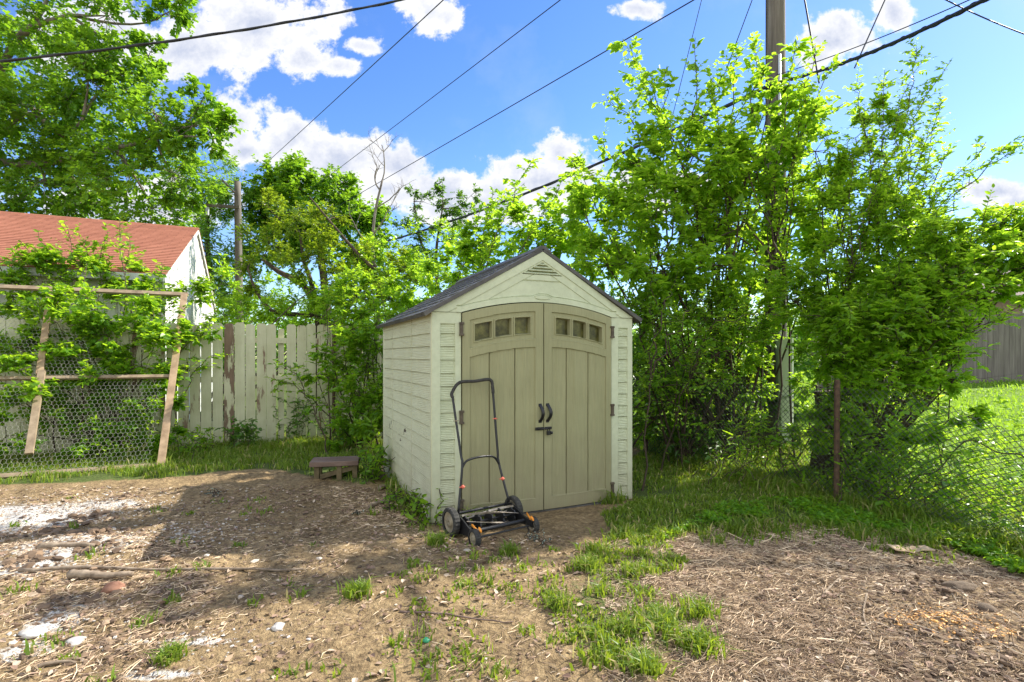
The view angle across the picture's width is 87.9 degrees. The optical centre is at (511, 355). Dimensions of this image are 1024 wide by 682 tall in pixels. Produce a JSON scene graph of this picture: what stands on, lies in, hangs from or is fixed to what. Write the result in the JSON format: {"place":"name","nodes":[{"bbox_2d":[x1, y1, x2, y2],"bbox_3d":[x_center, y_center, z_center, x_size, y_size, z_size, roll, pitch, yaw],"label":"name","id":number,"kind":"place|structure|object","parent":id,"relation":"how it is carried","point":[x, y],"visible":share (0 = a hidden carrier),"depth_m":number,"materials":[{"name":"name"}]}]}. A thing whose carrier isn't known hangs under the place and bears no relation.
{"place":"outdoors","nodes":[
{"label":"outdoors","id":0,"kind":"place"},
{"bbox_2d":[0,0,403,62],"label":"service cable","id":1,"kind":"object","parent":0,"point":[181,39],"visible":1,"depth_m":6.37,"materials":[{"name":"black rubber"}]},
{"bbox_2d":[204,487,220,496],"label":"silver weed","id":2,"kind":"object","parent":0,"point":[214,492],"visible":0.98,"depth_m":5.37,"materials":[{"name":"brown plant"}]},
{"bbox_2d":[0,353,1023,681],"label":"ground","id":3,"kind":"structure","parent":0,"point":[572,523],"depth_m":3.23,"materials":[{"name":"brown soil"}]},
{"bbox_2d":[17,628,48,638],"bbox_3d":[-2.442,1.410,2.703,0.142,0.031,0.089,0,0,0],"label":"stone","id":4,"kind":"object","parent":3,"relation":"on","point":[30,633],"visible":0.96,"depth_m":2.68,"materials":[{"name":"white stone"}]},
{"bbox_2d":[37,660,76,668],"bbox_3d":[-2.083,1.410,2.433,0.147,0.025,0.024,0,0,-17],"label":"short stick","id":5,"kind":"object","parent":3,"relation":"on","point":[48,663],"visible":0.99,"depth_m":2.43,"materials":[{"name":"beige wood"}]},
{"bbox_2d":[55,552,71,557],"bbox_3d":[-3.081,1.374,3.647,0.102,0.036,0.091,0,0,28],"label":"stone","id":6,"kind":"object","parent":3,"relation":"on","point":[65,554],"visible":0.62,"depth_m":3.64,"materials":[{"name":"white stone"}]},
{"bbox_2d":[36,542,95,548],"bbox_3d":[-3.178,1.353,3.791,0.374,0.059,0.050,0,0,-9],"label":"plank scrap","id":7,"kind":"object","parent":3,"relation":"on","point":[45,545],"visible":0.92,"depth_m":3.78,"materials":[{"name":"beige wood"}]},
{"bbox_2d":[65,636,86,646],"bbox_3d":[-2.185,1.428,2.657,0.097,0.030,0.095,0,0,0],"label":"stone","id":8,"kind":"object","parent":3,"relation":"on","point":[77,640],"visible":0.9,"depth_m":2.64,"materials":[{"name":"white stone"}]},
{"bbox_2d":[0,284,187,478],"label":"wire frame panel","id":9,"kind":"object","parent":3,"relation":"on","point":[31,435],"visible":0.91,"depth_m":6.98,"materials":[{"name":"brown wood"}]},
{"bbox_2d":[66,569,133,578],"bbox_3d":[-2.566,1.360,3.308,0.372,0.066,0.060,0,0,-6],"label":"weathered log","id":10,"kind":"object","parent":3,"relation":"on","point":[83,574],"visible":0.99,"depth_m":3.29,"materials":[{"name":"beige wood"}]},
{"bbox_2d":[0,211,216,441],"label":"garage","id":11,"kind":"structure","parent":3,"relation":"on","point":[179,250],"depth_m":10.46,"materials":[{"name":"white"}]},
{"bbox_2d":[101,581,124,593],"bbox_3d":[-2.393,1.388,3.183,0.116,0.065,0.116,0,0,0],"label":"brick fragment","id":12,"kind":"object","parent":3,"relation":"on","point":[109,587],"visible":0.75,"depth_m":3.16,"materials":[{"name":"brick"}]},
{"bbox_2d":[0,216,230,464],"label":"climbing vine","id":13,"kind":"object","parent":3,"relation":"on","point":[91,325],"visible":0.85,"depth_m":7.50,"materials":[{"name":"green plant"}]},
{"bbox_2d":[0,0,248,227],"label":"maple tree","id":14,"kind":"object","parent":3,"relation":"on","point":[75,167],"visible":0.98,"depth_m":15.15,"materials":[{"name":"green plant"}]},
{"bbox_2d":[61,416,189,464],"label":"leafy weed","id":15,"kind":"object","parent":3,"relation":"on","point":[128,440],"visible":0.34,"depth_m":7.25,"materials":[{"name":"green plant"}]},
{"bbox_2d":[0,486,310,664],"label":"ash crumbs","id":16,"kind":"object","parent":3,"relation":"on","point":[145,641],"visible":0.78,"depth_m":4.03,"materials":[{"name":"ash"}]},
{"bbox_2d":[18,565,303,572],"bbox_3d":[-2.247,1.380,3.441,1.757,0.071,0.055,0,0,-4],"label":"long stick","id":17,"kind":"object","parent":3,"relation":"on","point":[32,570],"visible":0.97,"depth_m":3.43,"materials":[{"name":"brown wood"}]},
{"bbox_2d":[144,635,196,671],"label":"grass tuft","id":18,"kind":"object","parent":3,"relation":"on","point":[169,655],"visible":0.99,"depth_m":2.45,"materials":[{"name":"green plant"}]},
{"bbox_2d":[0,318,382,457],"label":"board fence","id":19,"kind":"object","parent":3,"relation":"on","point":[245,340],"visible":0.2,"depth_m":8.36,"materials":[{"name":"white paint"}]},
{"bbox_2d":[172,424,224,461],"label":"leafy weed","id":20,"kind":"object","parent":3,"relation":"on","point":[194,445],"visible":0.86,"depth_m":7.50,"materials":[{"name":"green plant"}]},
{"bbox_2d":[147,149,275,336],"bbox_3d":[-13.376,-4.074,23.983,5.185,11.006,5.060,0,0,-44],"label":"locust tree","id":21,"kind":"object","parent":3,"relation":"on","point":[206,230],"visible":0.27,"depth_m":23.62,"materials":[{"name":"green plant"}]},
{"bbox_2d":[205,179,243,322],"bbox_3d":[-10.209,-2.409,18.948,1.281,7.663,0.415,0,0,0],"label":"utility pole","id":22,"kind":"object","parent":3,"relation":"on","point":[236,206],"visible":0.48,"depth_m":18.89,"materials":[{"name":"brown wood"}]},
{"bbox_2d":[255,0,443,172],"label":"power line","id":23,"kind":"object","parent":22,"relation":"attached to","point":[363,73],"visible":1,"depth_m":11.20,"materials":[{"name":"black metal"}]},
{"bbox_2d":[214,415,264,450],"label":"leafy weed","id":24,"kind":"object","parent":3,"relation":"on","point":[248,432],"visible":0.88,"depth_m":7.96,"materials":[{"name":"green plant"}]},
{"bbox_2d":[271,622,284,631],"bbox_3d":[-1.209,1.398,2.749,0.061,0.031,0.069,0,0,23],"label":"stone","id":25,"kind":"object","parent":3,"relation":"on","point":[277,626],"visible":1,"depth_m":2.73,"materials":[{"name":"white stone"}]},
{"bbox_2d":[270,388,331,442],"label":"leafy weed","id":26,"kind":"object","parent":3,"relation":"on","point":[295,422],"visible":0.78,"depth_m":8.55,"materials":[{"name":"green plant"}]},
{"bbox_2d":[230,149,396,325],"bbox_3d":[-9.286,-4.207,24.987,7.282,11.271,4.240,0,0,10],"label":"maple tree","id":27,"kind":"object","parent":3,"relation":"on","point":[292,179],"visible":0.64,"depth_m":24.44,"materials":[{"name":"green plant"}]},
{"bbox_2d":[231,183,417,413],"bbox_3d":[-4.558,-1.355,12.775,4.638,5.594,2.048,0,0,6],"label":"thin tree","id":28,"kind":"object","parent":3,"relation":"on","point":[247,266],"visible":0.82,"depth_m":12.73,"materials":[{"name":"green plant"}]},
{"bbox_2d":[189,217,477,421],"bbox_3d":[-4.177,-1.135,12.998,7.109,5.149,3.397,0,0,-11],"label":"hedge shrub","id":29,"kind":"object","parent":3,"relation":"on","point":[282,303],"visible":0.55,"depth_m":12.67,"materials":[{"name":"green plant"}]},
{"bbox_2d":[309,456,359,479],"bbox_3d":[-2.045,1.311,6.154,0.530,0.225,0.320,0,0,-12],"label":"step bench","id":30,"kind":"object","parent":3,"relation":"on","point":[338,462],"visible":0.88,"depth_m":6.04,"materials":[{"name":"brown wood"}]},
{"bbox_2d":[267,263,407,454],"bbox_3d":[-2.455,-0.032,8.233,2.042,2.995,2.058,0,0,-44],"label":"young shrub","id":31,"kind":"object","parent":3,"relation":"on","point":[352,337],"visible":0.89,"depth_m":8.12,"materials":[{"name":"green plant"}]},
{"bbox_2d":[301,405,376,447],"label":"leafy weed","id":32,"kind":"object","parent":3,"relation":"on","point":[334,433],"visible":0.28,"depth_m":8.24,"materials":[{"name":"green plant"}]},
{"bbox_2d":[333,573,381,604],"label":"grass tuft","id":33,"kind":"object","parent":3,"relation":"on","point":[356,590],"visible":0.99,"depth_m":3.10,"materials":[{"name":"green plant"}]},
{"bbox_2d":[352,505,372,514],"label":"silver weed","id":34,"kind":"object","parent":3,"relation":"on","point":[356,511],"visible":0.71,"depth_m":4.73,"materials":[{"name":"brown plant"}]},
{"bbox_2d":[357,416,377,476],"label":"tall weed","id":35,"kind":"object","parent":3,"relation":"on","point":[370,425],"visible":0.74,"depth_m":6.24,"materials":[{"name":"green plant"}]},
{"bbox_2d":[357,441,394,483],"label":"leafy weed","id":36,"kind":"object","parent":3,"relation":"on","point":[373,467],"visible":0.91,"depth_m":6.10,"materials":[{"name":"green plant"}]},
{"bbox_2d":[368,499,391,508],"bbox_3d":[-1.254,1.410,5.093,0.047,0.067,0.361,0,0,22],"label":"short stick","id":37,"kind":"object","parent":3,"relation":"on","point":[376,503],"visible":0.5,"depth_m":5.00,"materials":[{"name":"brown wood"}]},
{"bbox_2d":[348,127,413,323],"bbox_3d":[-3.618,-2.322,13.986,2.237,7.484,0.368,0,0,0],"label":"dead tree","id":38,"kind":"object","parent":3,"relation":"on","point":[375,211],"visible":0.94,"depth_m":13.97,"materials":[{"name":"brown wood"}]},
{"bbox_2d":[378,484,387,489],"bbox_3d":[-1.373,1.426,5.805,0.053,0.057,0.227,0,0,29],"label":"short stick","id":39,"kind":"object","parent":3,"relation":"on","point":[381,486],"visible":0.43,"depth_m":5.72,"materials":[{"name":"brown wood"}]},
{"bbox_2d":[380,486,421,513],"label":"leafy weed","id":40,"kind":"object","parent":3,"relation":"on","point":[402,500],"visible":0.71,"depth_m":4.89,"materials":[{"name":"green plant"}]},
{"bbox_2d":[401,488,445,527],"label":"leafy weed","id":41,"kind":"object","parent":3,"relation":"on","point":[408,514],"visible":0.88,"depth_m":4.53,"materials":[{"name":"green plant"}]},
{"bbox_2d":[422,637,429,642],"bbox_3d":[-0.425,1.403,2.622,0.037,0.022,0.037,0,0,30],"label":"plastic cap","id":42,"kind":"object","parent":3,"relation":"on","point":[426,640],"visible":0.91,"depth_m":2.61,"materials":[{"name":"teal plastic"}]},
{"bbox_2d":[381,177,482,294],"bbox_3d":[-2.324,-1.989,15.611,2.931,6.821,2.154,0,0,0],"label":"thin tree","id":43,"kind":"object","parent":3,"relation":"on","point":[457,210],"visible":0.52,"depth_m":15.91,"materials":[{"name":"green plant"}]},
{"bbox_2d":[421,529,453,548],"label":"grass tuft","id":44,"kind":"object","parent":3,"relation":"on","point":[435,539],"visible":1,"depth_m":3.95,"materials":[{"name":"green plant"}]},
{"bbox_2d":[399,610,512,622],"bbox_3d":[-0.303,1.406,2.864,0.630,0.028,0.028,0,0,9],"label":"thin stick","id":45,"kind":"object","parent":3,"relation":"on","point":[402,611],"visible":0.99,"depth_m":2.87,"materials":[{"name":"brown wood"}]},
{"bbox_2d":[442,378,539,545],"bbox_3d":[-0.212,0.820,4.375,0.662,1.244,0.680,0,0,-35],"label":"reel mower","id":46,"kind":"object","parent":3,"relation":"on","point":[454,522],"visible":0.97,"depth_m":4.33,"materials":[{"name":"metal"}]},
{"bbox_2d":[376,245,641,524],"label":"garden shed","id":47,"kind":"structure","parent":3,"relation":"on","point":[540,336],"depth_m":4.97,"materials":[{"name":"beige plastic"}]},
{"bbox_2d":[459,303,551,516],"bbox_3d":[-0.051,0.475,4.850,0.896,1.933,0.131,0,0,-21],"label":"door","id":48,"kind":"structure","parent":47,"relation":"in","point":[503,344],"depth_m":4.83,"materials":[{"name":"beige plastic"}]},
{"bbox_2d":[543,303,614,508],"bbox_3d":[0.658,0.475,5.163,0.809,1.933,0.134,0,0,-27],"label":"door","id":49,"kind":"structure","parent":47,"relation":"in","point":[577,405],"depth_m":5.14,"materials":[{"name":"beige plastic"}]},
{"bbox_2d":[496,538,521,556],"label":"grass tuft","id":50,"kind":"object","parent":3,"relation":"on","point":[509,548],"visible":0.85,"depth_m":3.77,"materials":[{"name":"green plant"}]},
{"bbox_2d":[0,430,1023,681],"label":"grass","id":51,"kind":"structure","parent":3,"relation":"on","point":[634,534],"depth_m":4.38,"materials":[{"name":"green plant"}]},
{"bbox_2d":[0,484,1023,681],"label":"soil crumbs","id":52,"kind":"object","parent":3,"relation":"on","point":[31,556],"visible":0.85,"depth_m":3.07,"materials":[{"name":"brown soil"}]},
{"bbox_2d":[0,483,1023,681],"bbox_3d":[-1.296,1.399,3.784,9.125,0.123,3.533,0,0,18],"label":"straw litter","id":53,"kind":"object","parent":3,"relation":"on","point":[747,549],"visible":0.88,"depth_m":3.01,"materials":[{"name":"brown plant"}]},
{"bbox_2d":[821,574,851,594],"bbox_3d":[2.004,1.403,3.272,0.528,0.033,0.024,0,0,-40],"label":"forked stick","id":54,"kind":"object","parent":53,"relation":"on","point":[830,586],"visible":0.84,"depth_m":3.23,"materials":[{"name":"beige wood"}]},
{"bbox_2d":[862,592,874,636],"bbox_3d":[1.925,1.395,2.880,0.043,0.030,0.528,0,0,31],"label":"curved stick","id":55,"kind":"object","parent":53,"relation":"on","point":[864,605],"visible":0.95,"depth_m":2.90,"materials":[{"name":"beige wood"}]},
{"bbox_2d":[886,544,934,552],"bbox_3d":[2.858,1.389,3.811,0.280,0.044,0.100,0,0,0],"label":"cardboard scrap","id":56,"kind":"object","parent":53,"relation":"on","point":[903,549],"visible":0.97,"depth_m":3.81,"materials":[{"name":"beige cardboard"}]},
{"bbox_2d":[376,158,651,312],"bbox_3d":[-0.220,-0.911,8.817,5.136,4.752,2.650,0,0,15],"label":"mulberry shrub","id":57,"kind":"object","parent":3,"relation":"on","point":[553,235],"visible":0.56,"depth_m":8.99,"materials":[{"name":"green plant"}]},
{"bbox_2d":[215,263,825,374],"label":"trees","id":58,"kind":"object","parent":3,"relation":"on","point":[300,319],"visible":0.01,"depth_m":36.67,"materials":[{"name":"green plant"}]},
{"bbox_2d":[524,526,539,540],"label":"silver weed","id":59,"kind":"object","parent":3,"relation":"on","point":[530,536],"visible":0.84,"depth_m":4.08,"materials":[{"name":"brown plant"}]},
{"bbox_2d":[534,529,551,548],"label":"silver weed","id":60,"kind":"object","parent":3,"relation":"on","point":[542,543],"visible":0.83,"depth_m":4.01,"materials":[{"name":"brown plant"}]},
{"bbox_2d":[537,584,581,614],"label":"grass tuft","id":61,"kind":"object","parent":3,"relation":"on","point":[559,601],"visible":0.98,"depth_m":2.96,"materials":[{"name":"green plant"}]},
{"bbox_2d":[569,550,605,574],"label":"grass tuft","id":62,"kind":"object","parent":3,"relation":"on","point":[586,561],"visible":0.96,"depth_m":3.47,"materials":[{"name":"green plant"}]},
{"bbox_2d":[601,605,653,638],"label":"grass tuft","id":63,"kind":"object","parent":3,"relation":"on","point":[623,624],"visible":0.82,"depth_m":2.72,"materials":[{"name":"green plant"}]},
{"bbox_2d":[612,557,652,581],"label":"grass tuft","id":64,"kind":"object","parent":3,"relation":"on","point":[630,568],"visible":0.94,"depth_m":3.40,"materials":[{"name":"green plant"}]},
{"bbox_2d":[612,641,687,680],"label":"grass tuft","id":65,"kind":"object","parent":3,"relation":"on","point":[646,666],"visible":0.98,"depth_m":2.38,"materials":[{"name":"green plant"}]},
{"bbox_2d":[633,605,690,632],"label":"grass tuft","id":66,"kind":"object","parent":3,"relation":"on","point":[656,619],"visible":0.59,"depth_m":2.76,"materials":[{"name":"green plant"}]},
{"bbox_2d":[661,550,692,565],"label":"grass tuft","id":67,"kind":"object","parent":3,"relation":"on","point":[681,559],"visible":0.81,"depth_m":3.63,"materials":[{"name":"green plant"}]},
{"bbox_2d":[660,586,725,622],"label":"grass tuft","id":68,"kind":"object","parent":3,"relation":"on","point":[696,607],"visible":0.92,"depth_m":2.89,"materials":[{"name":"green plant"}]},
{"bbox_2d":[660,615,750,661],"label":"grass tuft","id":69,"kind":"object","parent":3,"relation":"on","point":[711,640],"visible":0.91,"depth_m":2.55,"materials":[{"name":"green plant"}]},
{"bbox_2d":[557,31,854,460],"bbox_3d":[3.083,-1.490,7.870,4.850,5.883,3.294,0,0,0],"label":"mulberry shrub","id":70,"kind":"object","parent":3,"relation":"on","point":[728,169],"visible":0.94,"depth_m":7.13,"materials":[{"name":"green plant"}]},
{"bbox_2d":[624,262,789,490],"bbox_3d":[2.361,0.151,6.604,2.718,2.601,2.526,0,0,0],"label":"honeysuckle shrub","id":71,"kind":"object","parent":3,"relation":"on","point":[726,335],"visible":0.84,"depth_m":6.82,"materials":[{"name":"green plant"}]},
{"bbox_2d":[647,425,767,481],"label":"leafy weed","id":72,"kind":"object","parent":3,"relation":"on","point":[706,442],"visible":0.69,"depth_m":6.76,"materials":[{"name":"green plant"}]},
{"bbox_2d":[605,235,818,441],"bbox_3d":[3.745,-0.301,9.369,4.821,4.079,2.769,0,0,-15],"label":"hedge shrub","id":73,"kind":"object","parent":3,"relation":"on","point":[804,356],"visible":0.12,"depth_m":9.12,"materials":[{"name":"green plant"}]},
{"bbox_2d":[692,409,820,488],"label":"tall weed","id":74,"kind":"object","parent":3,"relation":"on","point":[778,438],"visible":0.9,"depth_m":5.82,"materials":[{"name":"green plant"}]},
{"bbox_2d":[764,0,792,441],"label":"utility pole","id":75,"kind":"object","parent":3,"relation":"on","point":[775,34],"visible":0.34,"depth_m":8.27,"materials":[{"name":"brown wood"}]},
{"bbox_2d":[309,0,559,190],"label":"power line","id":76,"kind":"object","parent":75,"relation":"attached to","point":[452,82],"visible":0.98,"depth_m":12.48,"materials":[{"name":"black metal"}]},
{"bbox_2d":[337,0,693,206],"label":"power line","id":77,"kind":"object","parent":75,"relation":"attached to","point":[536,91],"visible":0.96,"depth_m":10.14,"materials":[{"name":"black metal"}]},
{"bbox_2d":[365,83,771,247],"bbox_3d":[-0.328,-3.836,12.614,12.497,0.846,0.064,0,0,45],"label":"cable bundle","id":78,"kind":"object","parent":75,"relation":"attached to","point":[597,163],"visible":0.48,"depth_m":11.43,"materials":[{"name":"black rubber"}]},
{"bbox_2d":[804,0,819,83],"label":"drop wire","id":79,"kind":"object","parent":75,"relation":"hanging from","point":[810,35],"visible":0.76,"depth_m":7.78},
{"bbox_2d":[777,0,968,74],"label":"support wire","id":80,"kind":"object","parent":75,"relation":"attached to","point":[884,35],"visible":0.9,"depth_m":6.40,"materials":[{"name":"grey metal"}]},
{"bbox_2d":[778,0,989,83],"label":"cable bundle","id":81,"kind":"object","parent":75,"relation":"attached to","point":[938,22],"visible":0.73,"depth_m":5.73,"materials":[{"name":"black rubber"}]},
{"bbox_2d":[810,390,842,470],"bbox_3d":[3.906,0.970,6.600,0.357,1.081,0.346,0,0,0],"label":"tree stump","id":82,"kind":"object","parent":3,"relation":"on","point":[820,456],"visible":0.15,"depth_m":6.52,"materials":[{"name":"brown plant"}]},
{"bbox_2d":[632,371,1023,538],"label":"chain link fence","id":83,"kind":"object","parent":3,"relation":"on","point":[836,428],"visible":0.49,"depth_m":4.95,"materials":[{"name":"metal"}]},
{"bbox_2d":[801,396,1023,531],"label":"fence vine","id":84,"kind":"object","parent":83,"relation":"attached to","point":[967,452],"visible":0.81,"depth_m":4.54,"materials":[{"name":"green plant"}]},
{"bbox_2d":[663,493,1023,573],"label":"ground cover","id":85,"kind":"object","parent":3,"relation":"on","point":[852,515],"visible":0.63,"depth_m":4.42,"materials":[{"name":"green plant"}]},
{"bbox_2d":[787,282,953,405],"bbox_3d":[7.957,-0.683,11.189,5.541,3.526,2.188,0,0,-11],"label":"hedge shrub","id":86,"kind":"object","parent":3,"relation":"on","point":[799,333],"depth_m":10.82,"materials":[{"name":"green plant"}]},
{"bbox_2d":[750,37,1023,471],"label":"honeysuckle shrub","id":87,"kind":"object","parent":3,"relation":"on","point":[880,199],"visible":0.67,"depth_m":6.53,"materials":[{"name":"green plant"}]},
{"bbox_2d":[810,430,976,508],"bbox_3d":[3.583,1.102,5.187,1.457,0.698,1.123,0,0,-23],"label":"leafy weed","id":88,"kind":"object","parent":3,"relation":"on","point":[889,453],"visible":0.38,"depth_m":5.14,"materials":[{"name":"green plant"}]},
{"bbox_2d":[769,183,1023,481],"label":"bright shrub","id":89,"kind":"object","parent":3,"relation":"on","point":[918,330],"visible":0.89,"depth_m":5.43,"materials":[{"name":"green plant"}]},
{"bbox_2d":[800,271,1023,361],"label":"house","id":90,"kind":"structure","parent":3,"relation":"on","point":[1002,305],"depth_m":21.02,"materials":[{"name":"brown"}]},
{"bbox_2d":[816,313,1023,388],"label":"board fence","id":91,"kind":"object","parent":3,"relation":"on","point":[1006,359],"visible":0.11,"depth_m":14.60,"materials":[{"name":"grey wood"}]},
{"bbox_2d":[829,603,1023,659],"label":"wood chips","id":92,"kind":"object","parent":3,"relation":"on","point":[953,617],"visible":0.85,"depth_m":2.77,"materials":[{"name":"beige wood"}]},
{"bbox_2d":[845,446,1022,516],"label":"leafy weed","id":93,"kind":"object","parent":3,"relation":"on","point":[898,487],"visible":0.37,"depth_m":4.83,"materials":[{"name":"green plant"}]},
{"bbox_2d":[940,581,978,592],"bbox_3d":[2.696,1.384,3.185,0.214,0.053,0.117,0,0,0],"label":"soil clod","id":94,"kind":"object","parent":3,"relation":"on","point":[965,586],"visible":0.78,"depth_m":3.16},
{"bbox_2d":[975,602,997,611],"bbox_3d":[2.603,1.383,2.915,0.092,0.039,0.099,0,0,0],"label":"soil clod","id":95,"kind":"object","parent":3,"relation":"on","point":[983,606],"visible":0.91,"depth_m":2.90,"materials":[{"name":"brown soil"}]},
{"bbox_2d":[995,565,1015,572],"bbox_3d":[3.244,1.406,3.487,0.105,0.042,0.104,0,0,35],"label":"soil clod","id":96,"kind":"object","parent":3,"relation":"on","point":[1000,568],"visible":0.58,"depth_m":3.47,"materials":[{"name":"brown soil"}]},
{"bbox_2d":[0,0,1023,356],"label":"sky","id":97,"kind":"structure","parent":0,"point":[277,79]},
{"bbox_2d":[673,0,701,113],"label":"drop wire","id":98,"kind":"object","parent":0,"point":[687,56],"visible":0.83,"depth_m":9.16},
{"bbox_2d":[715,0,751,97],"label":"drop wire","id":99,"kind":"object","parent":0,"point":[738,35],"visible":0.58,"depth_m":8.23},
{"bbox_2d":[632,372,1023,528],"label":"lawn grass","id":100,"kind":"structure","parent":0,"point":[992,409],"depth_m":9.16,"materials":[{"name":"green plant"}]},
{"bbox_2d":[854,0,884,68],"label":"drop wire","id":101,"kind":"object","parent":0,"point":[870,32],"visible":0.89,"depth_m":7.55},
{"bbox_2d":[945,0,1023,34],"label":"drop wire","id":102,"kind":"object","parent":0,"point":[987,18],"visible":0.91,"depth_m":7.50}
]}

